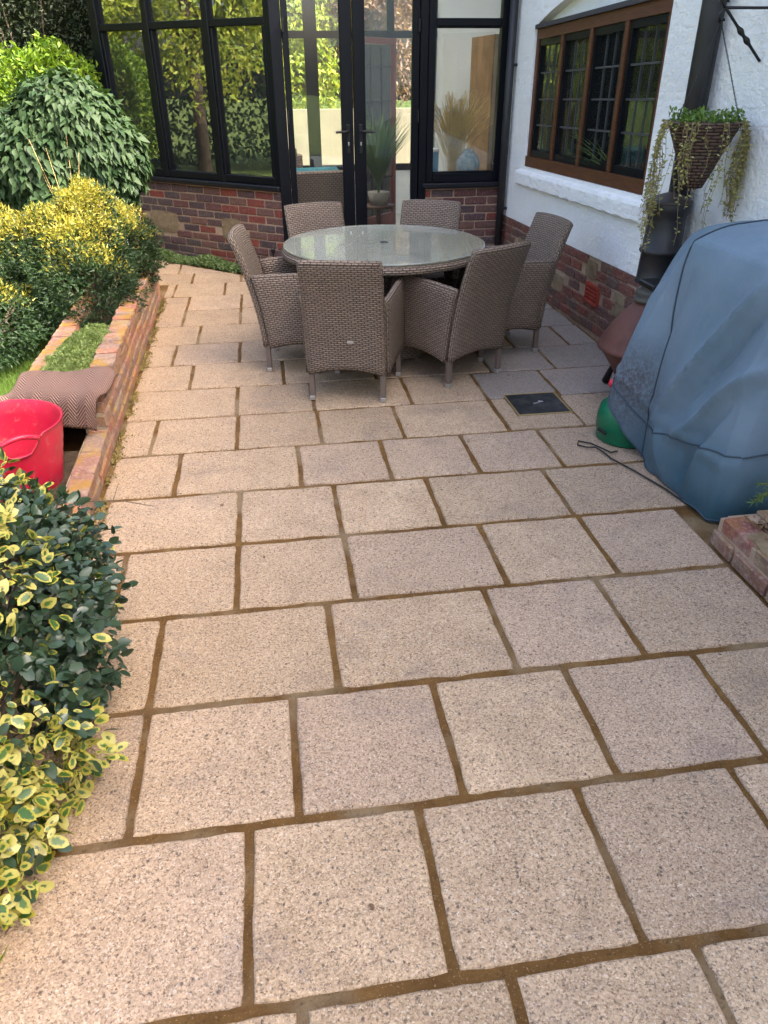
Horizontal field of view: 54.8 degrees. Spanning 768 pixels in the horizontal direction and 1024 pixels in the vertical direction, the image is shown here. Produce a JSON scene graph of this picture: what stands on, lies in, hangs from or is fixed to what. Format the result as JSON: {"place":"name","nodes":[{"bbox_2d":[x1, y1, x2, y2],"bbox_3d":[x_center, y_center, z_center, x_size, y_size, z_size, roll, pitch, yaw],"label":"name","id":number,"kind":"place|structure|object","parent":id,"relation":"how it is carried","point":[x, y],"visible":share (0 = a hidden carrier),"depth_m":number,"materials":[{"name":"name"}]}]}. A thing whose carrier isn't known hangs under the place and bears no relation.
{"place":"outdoors","nodes":[
{"label":"outdoors","id":0,"kind":"place"},
{"bbox_2d":[2,253,231,309],"bbox_3d":[-3.958,-2.046,6.860,6.200,0.001,7.100,-5,31,-7],"label":"planting bed","id":1,"kind":"object","parent":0,"point":[148,257],"depth_m":7.51,"materials":[{"name":"soil"}]},
{"bbox_2d":[0,320,50,395],"bbox_3d":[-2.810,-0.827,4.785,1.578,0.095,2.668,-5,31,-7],"label":"grass","id":2,"kind":"structure","parent":1,"relation":"on","point":[8,369],"depth_m":4.97,"materials":[{"name":"green plant"}]},
{"bbox_2d":[0,175,66,281],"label":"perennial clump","id":3,"kind":"object","parent":1,"relation":"in","point":[1,246],"depth_m":6.04,"materials":[{"name":"green plant"}]},
{"bbox_2d":[0,202,71,370],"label":"golden shrub","id":4,"kind":"object","parent":1,"relation":"on","point":[9,301],"visible":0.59,"depth_m":4.89,"materials":[{"name":"green plant"}]},
{"bbox_2d":[0,29,102,155],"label":"lime shrub","id":5,"kind":"object","parent":1,"relation":"on","point":[37,55],"visible":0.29,"depth_m":7.18,"materials":[{"name":"green plant"}]},
{"bbox_2d":[0,0,120,229],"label":"garden hedge","id":6,"kind":"object","parent":1,"relation":"on","point":[66,22],"visible":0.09,"depth_m":7.98,"materials":[{"name":"green plant"}]},
{"bbox_2d":[0,65,155,302],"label":"leafy shrub","id":7,"kind":"object","parent":1,"relation":"on","point":[107,140],"visible":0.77,"depth_m":5.62,"materials":[{"name":"green plant"}]},
{"bbox_2d":[31,138,74,247],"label":"dry stalks","id":8,"kind":"object","parent":7,"relation":"attached to","point":[52,168],"visible":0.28,"depth_m":5.61,"materials":[{"name":"plant"}]},
{"bbox_2d":[0,172,168,339],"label":"golden shrub","id":9,"kind":"object","parent":1,"relation":"in","point":[103,217],"visible":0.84,"depth_m":5.08,"materials":[{"name":"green plant"}]},
{"bbox_2d":[150,247,241,273],"bbox_3d":[-1.763,-2.577,7.605,1.663,0.153,0.285,17,35,27],"label":"ground cover","id":10,"kind":"object","parent":1,"relation":"on","point":[211,261],"visible":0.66,"depth_m":7.59,"materials":[{"name":"green plant"}]},
{"bbox_2d":[288,146,297,167],"bbox_3d":[-1.498,-3.391,8.010,0.943,1.062,0.816,-21,37,-31],"label":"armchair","id":11,"kind":"object","parent":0,"point":[296,157],"visible":0.02,"depth_m":7.74,"materials":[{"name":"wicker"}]},
{"bbox_2d":[297,154,302,167],"bbox_3d":[-1.355,-3.911,9.090,0.820,0.850,0.710,-5,31,-7],"label":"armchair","id":12,"kind":"object","parent":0,"point":[300,160],"visible":0.02,"depth_m":9.17,"materials":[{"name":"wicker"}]},
{"bbox_2d":[287,3,411,100],"label":"sky","id":13,"kind":"structure","parent":0,"point":[403,39],"materials":[{"name":"white"}]},
{"bbox_2d":[293,100,410,108],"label":"ground","id":14,"kind":"structure","parent":0,"point":[406,104],"depth_m":46.58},
{"bbox_2d":[28,261,161,558],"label":"planter wall","id":15,"kind":"structure","parent":14,"relation":"on","point":[121,349],"depth_m":4.25,"materials":[{"name":"brick"}]},
{"bbox_2d":[0,366,117,430],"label":"doormat","id":16,"kind":"object","parent":15,"relation":"on","point":[74,396],"visible":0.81,"depth_m":3.65,"materials":[{"name":"fabric"}]},
{"bbox_2d":[0,284,119,543],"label":"planter soil","id":17,"kind":"structure","parent":15,"relation":"in","point":[69,458],"depth_m":3.58,"materials":[{"name":"brown soil"}]},
{"bbox_2d":[40,322,110,371],"bbox_3d":[-1.750,-0.916,4.266,0.389,0.159,1.128,-5,31,-7],"label":"stonecrop","id":18,"kind":"object","parent":17,"relation":"on","point":[68,354],"visible":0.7,"depth_m":4.19,"materials":[{"name":"green plant"}]},
{"bbox_2d":[86,0,510,262],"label":"conservatory","id":19,"kind":"object","parent":14,"relation":"on","point":[200,88],"visible":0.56,"depth_m":7.14,"materials":[{"name":"brick"}]},
{"bbox_2d":[290,167,343,214],"bbox_3d":[-0.769,-3.291,8.043,0.820,0.850,0.710,-8,32,-13],"label":"armchair","id":20,"kind":"object","parent":19,"relation":"on","point":[319,184],"visible":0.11,"depth_m":7.63,"materials":[{"name":"wicker"}]},
{"bbox_2d":[280,0,355,225],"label":"door","id":21,"kind":"structure","parent":19,"relation":"in","point":[344,6],"depth_m":6.69,"materials":[{"name":"black metal"}]},
{"bbox_2d":[367,203,393,224],"bbox_3d":[-0.057,-3.177,8.240,0.340,0.445,0.340,-5,31,-7],"label":"plant stand","id":22,"kind":"object","parent":19,"relation":"on","point":[378,209],"visible":0.32,"depth_m":8.09,"materials":[{"name":"brown wood"}]},
{"bbox_2d":[333,104,410,205],"bbox_3d":[-0.009,-3.785,7.864,1.097,0.983,1.210,-5,31,-7],"label":"house plant","id":23,"kind":"object","parent":22,"relation":"on","point":[378,159],"visible":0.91,"depth_m":7.82,"materials":[{"name":"green plant"}]},
{"bbox_2d":[351,0,420,224],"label":"door","id":24,"kind":"structure","parent":19,"relation":"in","point":[357,6],"depth_m":6.75,"materials":[{"name":"black metal"}]},
{"bbox_2d":[426,0,436,182],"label":"window frame","id":25,"kind":"structure","parent":19,"relation":"in","point":[432,3],"depth_m":6.73,"materials":[{"name":"black metal"}]},
{"bbox_3d":[0.727,-2.999,7.588,0.720,0.785,0.300,-5,31,-7],"label":"window shelf","id":26,"kind":"object","parent":19,"relation":"on","visible":0},
{"bbox_2d":[434,90,492,170],"bbox_3d":[0.676,-3.680,7.218,0.762,0.758,0.123,-5,31,-7],"label":"dried wheat","id":27,"kind":"object","parent":26,"relation":"on","point":[454,125],"visible":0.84,"depth_m":7.16,"materials":[{"name":"plant"}]},
{"bbox_2d":[456,149,479,170],"bbox_3d":[0.826,-3.443,7.318,0.240,0.250,0.240,-5,31,-7],"label":"vase","id":28,"kind":"object","parent":26,"relation":"on","point":[467,160],"visible":0.74,"depth_m":7.23,"materials":[{"name":"blue ceramic"}]},
{"bbox_2d":[279,0,352,108],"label":"tree","id":29,"kind":"object","parent":14,"relation":"on","point":[297,62],"visible":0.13,"depth_m":11.77,"materials":[{"name":"green plant"}]},
{"bbox_2d":[279,0,411,105],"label":"tree","id":30,"kind":"object","parent":14,"relation":"on","point":[374,20],"visible":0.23,"depth_m":12.18,"materials":[{"name":"green plant"}]},
{"bbox_2d":[286,108,410,164],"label":"garden wall","id":31,"kind":"structure","parent":14,"relation":"on","point":[331,144],"depth_m":11.74,"materials":[{"name":"beige paint"}]},
{"bbox_2d":[501,0,767,340],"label":"house","id":32,"kind":"structure","parent":14,"relation":"on","point":[599,70],"depth_m":5.07,"materials":[{"name":"white paint"}]},
{"bbox_2d":[494,0,518,244],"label":"drainpipe","id":33,"kind":"object","parent":32,"relation":"attached to","point":[510,62],"visible":0.87,"depth_m":6.83,"materials":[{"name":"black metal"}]},
{"bbox_2d":[568,132,609,164],"bbox_3d":[1.679,-2.457,5.325,0.882,0.540,0.842,-5,31,-7],"label":"house plant","id":34,"kind":"object","parent":32,"relation":"in","point":[591,153],"visible":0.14,"depth_m":5.24,"materials":[{"name":"green plant"}]},
{"bbox_2d":[525,0,673,194],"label":"window frame","id":35,"kind":"structure","parent":32,"relation":"in","point":[595,76],"depth_m":5.16,"materials":[{"name":"brown wood"}]},
{"bbox_2d":[668,0,726,198],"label":"drainpipe","id":36,"kind":"object","parent":32,"relation":"attached to","point":[708,23],"visible":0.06,"depth_m":3.71,"materials":[{"name":"black plastic"}]},
{"bbox_2d":[718,0,767,61],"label":"wall bracket","id":37,"kind":"object","parent":32,"relation":"attached to","point":[741,33],"depth_m":3.32,"materials":[{"name":"black metal"}]},
{"bbox_2d":[667,21,743,188],"bbox_3d":[1.529,-1.907,3.507,0.344,0.696,0.344,-5,31,-7],"label":"hanging basket","id":38,"kind":"object","parent":37,"relation":"hanging from","point":[699,150],"visible":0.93,"depth_m":3.50,"materials":[{"name":"brown wicker"}]},
{"bbox_2d":[637,105,753,251],"bbox_3d":[1.522,-1.622,3.649,0.521,0.673,0.405,-5,31,-7],"label":"trailing plant","id":39,"kind":"object","parent":38,"relation":"in","point":[700,115],"visible":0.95,"depth_m":3.55,"materials":[{"name":"green plant"}]},
{"bbox_2d":[365,37,395,224],"bbox_3d":[-0.083,-4.250,8.491,0.046,2.000,0.750,19,36,29],"label":"door","id":40,"kind":"structure","parent":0,"point":[380,77],"depth_m":8.34,"materials":[{"name":"grey wood"}]},
{"bbox_2d":[0,258,767,1023],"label":"paving","id":41,"kind":"structure","parent":0,"point":[460,684],"depth_m":2.27,"materials":[{"name":"stone"}]},
{"bbox_2d":[0,399,63,501],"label":"tub","id":42,"kind":"object","parent":41,"relation":"on","point":[31,434],"visible":0.77,"depth_m":3.40,"materials":[{"name":"red plastic"}]},
{"bbox_2d":[0,447,138,961],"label":"euonymus shrub","id":43,"kind":"object","parent":41,"relation":"on","point":[40,535],"visible":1,"depth_m":2.00,"materials":[{"name":"green plant"}]},
{"bbox_2d":[73,483,151,505],"bbox_3d":[-0.995,-0.048,2.703,0.286,0.092,0.052,-10,32,-16],"label":"dry twig","id":44,"kind":"object","parent":43,"relation":"attached to","point":[115,500],"visible":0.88,"depth_m":2.71,"materials":[{"name":"brown plant"}]},
{"bbox_2d":[89,299,167,539],"bbox_3d":[-1.556,-0.852,4.782,0.106,0.036,3.966,-5,31,-8],"label":"moss","id":45,"kind":"object","parent":41,"relation":"on","point":[132,400],"visible":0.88,"depth_m":4.32,"materials":[{"name":"green plant"}]},
{"bbox_2d":[227,224,339,373],"bbox_3d":[-0.621,-1.417,4.889,0.712,0.859,0.628,-1,31,-1],"label":"rattan chair","id":46,"kind":"object","parent":41,"relation":"on","point":[272,283],"visible":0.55,"depth_m":4.69,"materials":[{"name":"brown wicker"}]},
{"bbox_2d":[284,201,344,238],"bbox_3d":[-0.405,-1.811,5.548,0.628,0.859,0.712,-13,33,-21],"label":"rattan chair","id":47,"kind":"object","parent":41,"relation":"on","point":[300,218],"visible":0.08,"depth_m":5.59,"materials":[{"name":"brown wicker"}]},
{"bbox_2d":[296,260,405,401],"bbox_3d":[-0.205,-1.116,4.379,0.628,0.859,0.712,3,31,5],"label":"rattan chair","id":48,"kind":"object","parent":41,"relation":"on","point":[352,318],"visible":1,"depth_m":4.16,"materials":[{"name":"brown wicker"}]},
{"bbox_2d":[281,224,485,359],"bbox_3d":[0.002,-1.465,5.081,1.356,0.742,1.356,-5,31,-7],"label":"dining table","id":49,"kind":"object","parent":41,"relation":"on","point":[406,250],"visible":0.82,"depth_m":4.82,"materials":[{"name":"glass"}]},
{"bbox_2d":[400,199,460,284],"bbox_3d":[0.289,-1.857,5.619,0.628,0.859,0.712,7,32,13],"label":"rattan chair","id":50,"kind":"object","parent":41,"relation":"on","point":[435,213],"visible":0.13,"depth_m":5.67,"materials":[{"name":"brown wicker"}]},
{"bbox_2d":[390,241,531,387],"bbox_3d":[0.484,-1.277,4.641,0.628,0.859,0.713,-22,37,-31],"label":"rattan chair","id":51,"kind":"object","parent":41,"relation":"on","point":[471,311],"visible":0.89,"depth_m":4.46,"materials":[{"name":"brown wicker"}]},
{"bbox_2d":[444,212,572,361],"bbox_3d":[0.857,-1.583,5.152,0.712,0.859,0.627,-10,32,-16],"label":"rattan chair","id":52,"kind":"object","parent":41,"relation":"on","point":[547,236],"visible":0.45,"depth_m":4.99,"materials":[{"name":"brown wicker"}]},
{"bbox_2d":[503,391,572,415],"bbox_3d":[0.913,-0.647,4.431,0.330,0.019,0.326,-5,31,-7],"label":"manhole cover","id":53,"kind":"object","parent":41,"relation":"on","point":[535,403],"visible":1,"depth_m":4.42,"materials":[{"name":"black metal"}]},
{"bbox_2d":[596,379,635,448],"bbox_3d":[1.300,-0.533,3.948,0.331,0.287,0.333,-5,31,-7],"label":"gas bottle","id":54,"kind":"object","parent":41,"relation":"on","point":[608,431],"visible":0.31,"depth_m":3.89,"materials":[{"name":"green metal"}]},
{"bbox_2d":[577,440,696,511],"bbox_3d":[1.257,-0.207,3.655,0.133,0.013,0.824,-16,34,-25],"label":"draw cord","id":55,"kind":"object","parent":41,"relation":"on","point":[647,478],"visible":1,"depth_m":3.73,"materials":[{"name":"black fabric"}]},
{"bbox_2d":[597,182,693,382],"bbox_3d":[1.504,-1.203,4.163,0.620,1.206,0.616,-5,31,-7],"label":"chiminea","id":56,"kind":"object","parent":41,"relation":"on","point":[658,254],"visible":0.57,"depth_m":3.94,"materials":[{"name":"metal"}]},
{"bbox_2d":[608,219,767,522],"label":"covered barbecue","id":57,"kind":"object","parent":41,"relation":"on","point":[688,400],"visible":1,"depth_m":3.21,"materials":[{"name":"blue fabric"}]},
{"bbox_2d":[710,510,767,602],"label":"brick planter","id":58,"kind":"object","parent":41,"relation":"on","point":[739,543],"visible":0.97,"depth_m":2.91,"materials":[{"name":"brick"}]},
{"bbox_2d":[748,479,767,505],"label":"juniper sprig","id":59,"kind":"object","parent":58,"relation":"in","point":[761,495],"visible":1,"depth_m":3.02,"materials":[{"name":"green plant"}]},
{"bbox_2d":[757,523,767,532],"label":"planter soil","id":60,"kind":"structure","parent":58,"relation":"in","point":[764,528],"depth_m":2.97,"materials":[{"name":"brown soil"}]},
{"bbox_2d":[744,515,767,541],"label":"leaf litter","id":61,"kind":"object","parent":60,"relation":"on","point":[760,521],"visible":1,"depth_m":2.95,"materials":[{"name":"brown plant"}]},
{"bbox_2d":[433,148,438,170],"bbox_3d":[0.476,-3.595,7.590,0.146,0.230,0.146,-5,31,-7],"label":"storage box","id":62,"kind":"object","parent":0,"point":[435,158],"visible":0.3,"depth_m":7.53,"materials":[{"name":"blue plastic"}]}
]}

